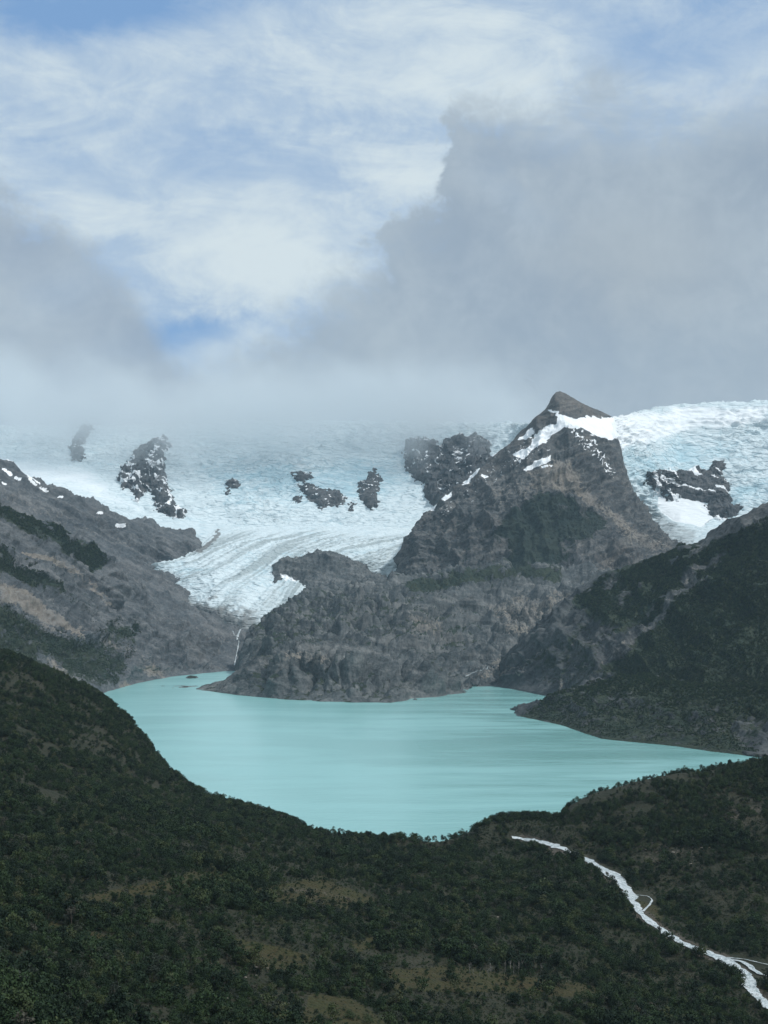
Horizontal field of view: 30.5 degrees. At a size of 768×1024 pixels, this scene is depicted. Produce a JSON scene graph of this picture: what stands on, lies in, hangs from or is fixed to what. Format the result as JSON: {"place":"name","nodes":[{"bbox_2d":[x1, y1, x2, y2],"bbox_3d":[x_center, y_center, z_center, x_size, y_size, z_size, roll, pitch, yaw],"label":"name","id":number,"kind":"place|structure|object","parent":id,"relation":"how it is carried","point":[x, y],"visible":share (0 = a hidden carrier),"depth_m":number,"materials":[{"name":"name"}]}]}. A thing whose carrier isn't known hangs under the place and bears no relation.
{"place":"outdoors","nodes":[
{"label":"outdoors","id":0,"kind":"place"},
{"bbox_2d":[0,506,225,692],"bbox_3d":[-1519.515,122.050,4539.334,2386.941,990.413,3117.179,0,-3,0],"label":"mountain","id":1,"kind":"structure","parent":0,"point":[165,643],"depth_m":4840.47,"materials":[{"name":"stone"}]},
{"bbox_2d":[0,459,249,670],"bbox_3d":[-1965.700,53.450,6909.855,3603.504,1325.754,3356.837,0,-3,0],"label":"ridge","id":2,"kind":"structure","parent":0,"point":[137,547],"depth_m":6869.23,"materials":[{"name":"stone"}]},
{"bbox_2d":[151,525,412,629],"bbox_3d":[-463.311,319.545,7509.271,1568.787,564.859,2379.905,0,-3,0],"label":"glacier","id":3,"kind":"object","parent":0,"point":[225,573],"visible":0.69,"depth_m":7092.98,"materials":[{"name":"white ice"}]},
{"bbox_2d":[272,549,386,591],"bbox_3d":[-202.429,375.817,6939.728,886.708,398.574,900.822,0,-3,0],"label":"rock knoll","id":4,"kind":"structure","parent":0,"point":[324,570],"depth_m":6860.69,"materials":[{"name":"grey stone"}]},
{"bbox_2d":[0,399,767,544],"bbox_3d":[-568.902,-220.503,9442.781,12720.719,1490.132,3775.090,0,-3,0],"label":"ice field","id":5,"kind":"structure","parent":0,"point":[204,462],"depth_m":9063.36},
{"bbox_2d":[68,424,94,461],"bbox_3d":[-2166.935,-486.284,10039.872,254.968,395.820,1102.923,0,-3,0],"label":"rock outcrop","id":6,"kind":"object","parent":5,"relation":"on","point":[78,440],"visible":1,"depth_m":9915.57,"materials":[{"name":"grey stone"}]},
{"bbox_2d":[116,434,186,518],"bbox_3d":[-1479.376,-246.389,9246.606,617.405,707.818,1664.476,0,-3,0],"label":"rock outcrop","id":7,"kind":"object","parent":5,"relation":"on","point":[142,471],"visible":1,"depth_m":9129.68,"materials":[{"name":"grey stone"}]},
{"bbox_2d":[223,477,240,494],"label":"rock outcrop","id":8,"kind":"object","parent":5,"relation":"on","point":[232,483],"visible":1,"depth_m":9146.11,"materials":[{"name":"grey stone"}]},
{"bbox_2d":[287,471,347,510],"bbox_3d":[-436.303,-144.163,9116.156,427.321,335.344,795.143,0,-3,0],"label":"rock outcrop","id":9,"kind":"object","parent":5,"relation":"on","point":[320,497],"visible":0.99,"depth_m":8898.78,"materials":[{"name":"grey stone"}]},
{"bbox_2d":[347,467,383,510],"bbox_3d":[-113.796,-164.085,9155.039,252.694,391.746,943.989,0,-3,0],"label":"rock outcrop","id":10,"kind":"object","parent":5,"relation":"on","point":[368,489],"visible":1,"depth_m":9005.56,"materials":[{"name":"grey stone"}]},
{"bbox_2d":[401,431,491,505],"bbox_3d":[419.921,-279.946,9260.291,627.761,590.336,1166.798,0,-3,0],"label":"rock outcrop","id":11,"kind":"object","parent":5,"relation":"on","point":[447,465],"visible":0.93,"depth_m":9285.41,"materials":[{"name":"grey stone"}]},
{"bbox_2d":[643,460,743,519],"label":"rock outcrop","id":12,"kind":"object","parent":5,"relation":"on","point":[710,487],"visible":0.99,"depth_m":8187.44,"materials":[{"name":"grey stone"}]},
{"bbox_2d":[0,654,767,1023],"bbox_3d":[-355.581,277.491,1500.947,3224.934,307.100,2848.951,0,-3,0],"label":"ground","id":13,"kind":"structure","parent":0,"point":[412,960],"depth_m":1166.30,"materials":[{"name":"green plant"}]},
{"bbox_2d":[0,976,13,992],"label":"tree","id":14,"kind":"object","parent":13,"relation":"on","point":[7,982],"visible":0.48,"depth_m":512.73,"materials":[{"name":"green plant"}]},
{"bbox_2d":[4,954,18,967],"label":"tree","id":15,"kind":"object","parent":13,"relation":"on","point":[8,958],"visible":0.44,"depth_m":637.14,"materials":[{"name":"green plant"}]},
{"bbox_2d":[0,973,25,988],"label":"tree","id":16,"kind":"object","parent":13,"relation":"on","point":[15,981],"visible":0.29,"depth_m":518.60,"materials":[{"name":"green plant"}]},
{"bbox_2d":[1,997,26,1018],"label":"tree","id":17,"kind":"object","parent":13,"relation":"on","point":[12,1004],"visible":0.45,"depth_m":489.89,"materials":[{"name":"green plant"}]},
{"bbox_2d":[5,919,24,934],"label":"tree","id":18,"kind":"object","parent":13,"relation":"on","point":[15,924],"visible":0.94,"depth_m":730.20,"materials":[{"name":"green plant"}]},
{"bbox_2d":[3,912,27,929],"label":"tree","id":19,"kind":"object","parent":13,"relation":"on","point":[12,915],"visible":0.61,"depth_m":739.53,"materials":[{"name":"green plant"}]},
{"bbox_2d":[13,875,24,894],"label":"tree","id":20,"kind":"object","parent":13,"relation":"on","point":[17,881],"visible":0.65,"depth_m":837.60,"materials":[{"name":"green plant"}]},
{"bbox_2d":[10,848,28,863],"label":"tree","id":21,"kind":"object","parent":13,"relation":"on","point":[18,852],"visible":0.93,"depth_m":973.08,"materials":[{"name":"green plant"}]},
{"bbox_2d":[14,891,32,907],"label":"tree","id":22,"kind":"object","parent":13,"relation":"on","point":[24,893],"visible":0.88,"depth_m":820.76,"materials":[{"name":"green plant"}]},
{"bbox_2d":[16,783,35,799],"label":"tree","id":23,"kind":"object","parent":13,"relation":"on","point":[22,790],"visible":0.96,"depth_m":1264.26,"materials":[{"name":"green plant"}]},
{"bbox_2d":[22,882,34,894],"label":"tree","id":24,"kind":"object","parent":13,"relation":"on","point":[27,888],"visible":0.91,"depth_m":839.18,"materials":[{"name":"green plant"}]},
{"bbox_2d":[12,950,45,973],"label":"tree","id":25,"kind":"object","parent":13,"relation":"on","point":[28,954],"visible":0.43,"depth_m":630.94,"materials":[{"name":"green plant"}]},
{"bbox_2d":[20,969,42,991],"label":"tree","id":26,"kind":"object","parent":13,"relation":"on","point":[34,977],"visible":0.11,"depth_m":540.92,"materials":[{"name":"green plant"}]},
{"bbox_2d":[28,910,43,923],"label":"tree","id":27,"kind":"object","parent":13,"relation":"on","point":[34,915],"visible":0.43,"depth_m":783.22,"materials":[{"name":"green plant"}]},
{"bbox_2d":[32,919,48,933],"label":"tree","id":28,"kind":"object","parent":13,"relation":"on","point":[40,927],"visible":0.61,"depth_m":748.34,"materials":[{"name":"green plant"}]},
{"bbox_2d":[29,975,54,1000],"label":"tree","id":29,"kind":"object","parent":13,"relation":"on","point":[40,983],"visible":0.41,"depth_m":539.54,"materials":[{"name":"green plant"}]},
{"bbox_2d":[33,894,52,911],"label":"tree","id":30,"kind":"object","parent":13,"relation":"on","point":[40,905],"visible":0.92,"depth_m":820.94,"materials":[{"name":"green plant"}]},
{"bbox_2d":[32,973,53,996],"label":"tree","id":31,"kind":"object","parent":13,"relation":"on","point":[42,978],"visible":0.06,"depth_m":555.12,"materials":[{"name":"green plant"}]},
{"bbox_2d":[54,925,71,942],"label":"tree","id":32,"kind":"object","parent":13,"relation":"on","point":[63,935],"visible":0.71,"depth_m":761.51,"materials":[{"name":"green plant"}]},
{"bbox_2d":[53,978,85,1006],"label":"tree","id":33,"kind":"object","parent":13,"relation":"on","point":[81,998],"visible":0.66,"depth_m":580.61,"materials":[{"name":"green plant"}]},
{"bbox_2d":[57,977,84,1005],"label":"tree","id":34,"kind":"object","parent":13,"relation":"on","point":[68,988],"visible":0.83,"depth_m":577.31,"materials":[{"name":"green plant"}]},
{"bbox_2d":[58,896,83,920],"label":"tree","id":35,"kind":"object","parent":13,"relation":"on","point":[72,902],"visible":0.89,"depth_m":829.48,"materials":[{"name":"green plant"}]},
{"bbox_2d":[63,905,78,922],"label":"tree","id":36,"kind":"object","parent":13,"relation":"on","point":[71,910],"visible":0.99,"depth_m":818.76,"materials":[{"name":"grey plant"}]},
{"bbox_2d":[65,926,78,938],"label":"tree","id":37,"kind":"object","parent":13,"relation":"on","point":[72,933],"visible":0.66,"depth_m":767.23,"materials":[{"name":"green plant"}]},
{"bbox_2d":[70,939,86,960],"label":"tree","id":38,"kind":"object","parent":13,"relation":"on","point":[76,945],"visible":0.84,"depth_m":694.27,"materials":[{"name":"green plant"}]},
{"bbox_2d":[75,970,96,982],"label":"tree","id":39,"kind":"object","parent":13,"relation":"on","point":[89,979],"visible":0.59,"depth_m":646.41,"materials":[{"name":"green plant"}]},
{"bbox_2d":[79,940,103,962],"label":"tree","id":40,"kind":"object","parent":13,"relation":"on","point":[89,953],"visible":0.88,"depth_m":693.27,"materials":[{"name":"green plant"}]},
{"bbox_2d":[82,910,100,928],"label":"tree","id":41,"kind":"object","parent":13,"relation":"on","point":[89,914],"visible":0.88,"depth_m":822.85,"materials":[{"name":"green plant"}]},
{"bbox_2d":[83,936,103,951],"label":"tree","id":42,"kind":"object","parent":13,"relation":"on","point":[96,942],"visible":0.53,"depth_m":713.54,"materials":[{"name":"green plant"}]},
{"bbox_2d":[94,994,106,1006],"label":"tree","id":43,"kind":"object","parent":13,"relation":"on","point":[101,1000],"visible":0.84,"depth_m":596.80,"materials":[{"name":"green plant"}]},
{"bbox_2d":[93,920,108,931],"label":"tree","id":44,"kind":"object","parent":13,"relation":"on","point":[99,922],"visible":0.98,"depth_m":818.90,"materials":[{"name":"green plant"}]},
{"bbox_2d":[106,980,120,996],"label":"tree","id":45,"kind":"object","parent":13,"relation":"on","point":[113,986],"visible":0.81,"depth_m":630.27,"materials":[{"name":"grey plant"}]},
{"bbox_2d":[102,990,125,1010],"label":"tree","id":46,"kind":"object","parent":13,"relation":"on","point":[107,1001],"visible":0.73,"depth_m":598.36,"materials":[{"name":"green plant"}]},
{"bbox_2d":[104,904,124,919],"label":"tree","id":47,"kind":"object","parent":13,"relation":"on","point":[113,909],"visible":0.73,"depth_m":847.83,"materials":[{"name":"green plant"}]},
{"bbox_2d":[105,933,124,943],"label":"tree","id":48,"kind":"object","parent":13,"relation":"on","point":[115,936],"visible":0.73,"depth_m":782.66,"materials":[{"name":"green plant"}]},
{"bbox_2d":[111,965,124,983],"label":"tree","id":49,"kind":"object","parent":13,"relation":"on","point":[116,973],"visible":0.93,"depth_m":664.42,"materials":[{"name":"green plant"}]},
{"bbox_2d":[124,960,144,977],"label":"tree","id":50,"kind":"object","parent":13,"relation":"on","point":[140,965],"visible":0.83,"depth_m":699.13,"materials":[{"name":"green plant"}]},
{"bbox_2d":[136,983,151,996],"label":"tree","id":51,"kind":"object","parent":13,"relation":"on","point":[146,987],"visible":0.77,"depth_m":664.69,"materials":[{"name":"green plant"}]},
{"bbox_2d":[137,973,151,996],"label":"tree","id":52,"kind":"object","parent":13,"relation":"on","point":[143,977],"visible":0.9,"depth_m":666.96,"materials":[{"name":"green plant"}]},
{"bbox_2d":[138,956,157,976],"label":"tree","id":53,"kind":"object","parent":13,"relation":"on","point":[148,964],"visible":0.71,"depth_m":717.61,"materials":[{"name":"green plant"}]},
{"bbox_2d":[146,964,159,981],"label":"tree","id":54,"kind":"object","parent":13,"relation":"on","point":[154,968],"visible":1,"depth_m":708.10,"materials":[{"name":"green plant"}]},
{"bbox_2d":[151,904,167,917],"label":"tree","id":55,"kind":"object","parent":13,"relation":"on","point":[157,909],"visible":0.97,"depth_m":906.40,"materials":[{"name":"green plant"}]},
{"bbox_2d":[153,990,171,1007],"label":"tree","id":56,"kind":"object","parent":13,"relation":"on","point":[162,993],"visible":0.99,"depth_m":652.87,"materials":[{"name":"green plant"}]},
{"bbox_2d":[151,974,175,992],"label":"tree","id":57,"kind":"object","parent":13,"relation":"on","point":[161,983],"visible":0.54,"depth_m":692.56,"materials":[{"name":"green plant"}]},
{"bbox_2d":[155,963,182,984],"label":"tree","id":58,"kind":"object","parent":13,"relation":"on","point":[169,969],"visible":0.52,"depth_m":712.87,"materials":[{"name":"green plant"}]},
{"bbox_2d":[166,986,185,1002],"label":"tree","id":59,"kind":"object","parent":13,"relation":"on","point":[176,989],"visible":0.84,"depth_m":676.78,"materials":[{"name":"green plant"}]},
{"bbox_2d":[167,873,186,896],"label":"tree","id":60,"kind":"object","parent":13,"relation":"on","point":[176,880],"visible":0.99,"depth_m":1007.11,"materials":[{"name":"green plant"}]},
{"bbox_2d":[180,951,200,970],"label":"tree","id":61,"kind":"object","parent":13,"relation":"on","point":[193,961],"visible":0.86,"depth_m":749.13,"materials":[{"name":"green plant"}]},
{"bbox_2d":[190,851,204,865],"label":"tree","id":62,"kind":"object","parent":13,"relation":"on","point":[196,860],"visible":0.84,"depth_m":1168.26,"materials":[{"name":"green plant"}]},
{"bbox_2d":[189,886,209,909],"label":"tree","id":63,"kind":"object","parent":13,"relation":"on","point":[202,895],"visible":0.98,"depth_m":969.49,"materials":[{"name":"green plant"}]},
{"bbox_2d":[197,980,212,991],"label":"tree","id":64,"kind":"object","parent":13,"relation":"on","point":[204,987],"visible":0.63,"depth_m":703.26,"materials":[{"name":"green plant"}]},
{"bbox_2d":[193,989,222,1014],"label":"tree","id":65,"kind":"object","parent":13,"relation":"on","point":[210,1001],"visible":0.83,"depth_m":674.60,"materials":[{"name":"green plant"}]},
{"bbox_2d":[207,970,224,988],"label":"tree","id":66,"kind":"object","parent":13,"relation":"on","point":[213,975],"visible":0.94,"depth_m":738.93,"materials":[{"name":"green plant"}]},
{"bbox_2d":[229,945,247,960],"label":"tree","id":67,"kind":"object","parent":13,"relation":"on","point":[238,949],"visible":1,"depth_m":837.87,"materials":[{"name":"green plant"}]},
{"bbox_2d":[238,885,255,896],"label":"tree","id":68,"kind":"object","parent":13,"relation":"on","point":[247,888],"visible":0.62,"depth_m":1065.27,"materials":[{"name":"green plant"}]},
{"bbox_2d":[246,947,258,962],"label":"tree","id":69,"kind":"object","parent":13,"relation":"on","point":[252,952],"visible":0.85,"depth_m":842.43,"materials":[{"name":"green plant"}]},
{"bbox_2d":[253,953,267,973],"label":"tree","id":70,"kind":"object","parent":13,"relation":"on","point":[261,963],"visible":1,"depth_m":829.52,"materials":[{"name":"green plant"}]},
{"bbox_2d":[253,889,274,904],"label":"tree","id":71,"kind":"object","parent":13,"relation":"on","point":[265,896],"visible":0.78,"depth_m":1041.91,"materials":[{"name":"green plant"}]},
{"bbox_2d":[260,991,276,1005],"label":"tree","id":72,"kind":"object","parent":13,"relation":"on","point":[267,999],"visible":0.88,"depth_m":729.42,"materials":[{"name":"green plant"}]},
{"bbox_2d":[281,988,293,1003],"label":"tree","id":73,"kind":"object","parent":13,"relation":"on","point":[285,992],"visible":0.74,"depth_m":772.99,"materials":[{"name":"green plant"}]},
{"bbox_2d":[283,962,300,980],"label":"tree","id":74,"kind":"object","parent":13,"relation":"on","point":[291,971],"visible":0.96,"depth_m":844.87,"materials":[{"name":"green plant"}]},
{"bbox_2d":[312,955,331,966],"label":"tree","id":75,"kind":"object","parent":13,"relation":"on","point":[321,958],"visible":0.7,"depth_m":874.98,"materials":[{"name":"green plant"}]},
{"bbox_2d":[367,959,379,972],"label":"tree","id":76,"kind":"object","parent":13,"relation":"on","point":[375,966],"visible":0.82,"depth_m":901.77,"materials":[{"name":"green plant"}]},
{"bbox_2d":[372,997,387,1008],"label":"tree","id":77,"kind":"object","parent":13,"relation":"on","point":[380,1001],"visible":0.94,"depth_m":836.83,"materials":[{"name":"green plant"}]},
{"bbox_2d":[373,928,393,951],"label":"tree","id":78,"kind":"object","parent":13,"relation":"on","point":[379,933],"visible":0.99,"depth_m":1007.34,"materials":[{"name":"green plant"}]},
{"bbox_2d":[386,989,405,1006],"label":"tree","id":79,"kind":"object","parent":13,"relation":"on","point":[395,999],"visible":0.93,"depth_m":844.04,"materials":[{"name":"green plant"}]},
{"bbox_2d":[409,999,420,1011],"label":"tree","id":80,"kind":"object","parent":13,"relation":"on","point":[415,1004],"visible":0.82,"depth_m":840.52,"materials":[{"name":"green plant"}]},
{"bbox_2d":[433,936,455,957],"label":"tree","id":81,"kind":"object","parent":13,"relation":"on","point":[444,946],"visible":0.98,"depth_m":1012.93,"materials":[{"name":"green plant"}]},
{"bbox_2d":[505,948,521,966],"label":"tree","id":82,"kind":"object","parent":13,"relation":"on","point":[511,954],"visible":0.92,"depth_m":1024.20,"materials":[{"name":"green plant"}]},
{"bbox_2d":[517,953,533,967],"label":"tree","id":83,"kind":"object","parent":13,"relation":"on","point":[526,959],"visible":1,"depth_m":1016.70,"materials":[{"name":"green plant"}]},
{"bbox_2d":[527,934,540,950],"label":"tree","id":84,"kind":"object","parent":13,"relation":"on","point":[534,939],"visible":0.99,"depth_m":1077.05,"materials":[{"name":"green plant"}]},
{"bbox_2d":[532,953,547,970],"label":"tree","id":85,"kind":"object","parent":13,"relation":"on","point":[540,960],"visible":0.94,"depth_m":1026.92,"materials":[{"name":"green plant"}]},
{"bbox_2d":[536,877,554,889],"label":"tree","id":86,"kind":"object","parent":13,"relation":"on","point":[547,883],"visible":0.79,"depth_m":1299.41,"materials":[{"name":"green plant"}]},
{"bbox_2d":[535,972,556,994],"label":"tree","id":87,"kind":"object","parent":13,"relation":"on","point":[545,977],"visible":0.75,"depth_m":960.18,"materials":[{"name":"green plant"}]},
{"bbox_2d":[539,979,555,995],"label":"tree","id":88,"kind":"object","parent":13,"relation":"on","point":[547,988],"visible":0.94,"depth_m":949.28,"materials":[{"name":"green plant"}]},
{"bbox_2d":[548,972,569,985],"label":"tree","id":89,"kind":"object","parent":13,"relation":"on","point":[557,977],"visible":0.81,"depth_m":985.42,"materials":[{"name":"green plant"}]},
{"bbox_2d":[562,921,580,934],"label":"tree","id":90,"kind":"object","parent":13,"relation":"on","point":[570,925],"visible":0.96,"depth_m":1152.00,"materials":[{"name":"green plant"}]},
{"bbox_2d":[566,993,582,1012],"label":"tree","id":91,"kind":"object","parent":13,"relation":"on","point":[575,1000],"visible":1,"depth_m":916.85,"materials":[{"name":"green plant"}]},
{"bbox_2d":[602,886,621,900],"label":"tree","id":92,"kind":"object","parent":13,"relation":"on","point":[612,892],"visible":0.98,"depth_m":1289.58,"materials":[{"name":"green plant"}]},
{"bbox_2d":[686,981,703,993],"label":"tree","id":93,"kind":"object","parent":13,"relation":"on","point":[695,984],"visible":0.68,"depth_m":1015.06,"materials":[{"name":"green plant"}]},
{"bbox_2d":[740,916,758,928],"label":"tree","id":94,"kind":"object","parent":13,"relation":"on","point":[753,920],"visible":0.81,"depth_m":1262.52,"materials":[{"name":"green plant"}]},
{"bbox_2d":[0,0,767,426],"label":"sky","id":95,"kind":"structure","parent":0,"point":[212,211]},
{"bbox_2d":[178,557,612,702],"bbox_3d":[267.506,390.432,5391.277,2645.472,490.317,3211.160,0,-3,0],"label":"peninsula","id":96,"kind":"object","parent":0,"point":[393,636],"visible":0.52,"depth_m":5229.27},
{"bbox_2d":[104,671,751,841],"bbox_3d":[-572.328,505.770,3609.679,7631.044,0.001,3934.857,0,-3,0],"label":"lake","id":97,"kind":"structure","parent":0,"point":[431,767],"depth_m":2585.29,"materials":[{"name":"teal liquid"}]},
{"bbox_2d":[393,391,682,575],"bbox_3d":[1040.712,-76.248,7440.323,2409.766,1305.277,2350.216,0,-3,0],"label":"central peak","id":98,"kind":"structure","parent":0,"point":[550,484],"depth_m":7066.59,"materials":[{"name":"grey stone"}]},
{"bbox_2d":[469,502,767,756],"bbox_3d":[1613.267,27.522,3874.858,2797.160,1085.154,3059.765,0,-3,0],"label":"mountain","id":99,"kind":"structure","parent":0,"point":[556,634],"depth_m":4151.35,"materials":[{"name":"grey stone"}]},
{"bbox_2d":[510,675,767,755],"bbox_3d":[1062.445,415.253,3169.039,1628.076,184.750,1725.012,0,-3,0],"label":"spur","id":100,"kind":"structure","parent":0,"point":[675,739],"depth_m":3015.55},
{"bbox_2d":[512,836,767,1008],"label":"stream","id":101,"kind":"structure","parent":0,"point":[751,985],"depth_m":1240.05,"materials":[{"name":"white liquid"}]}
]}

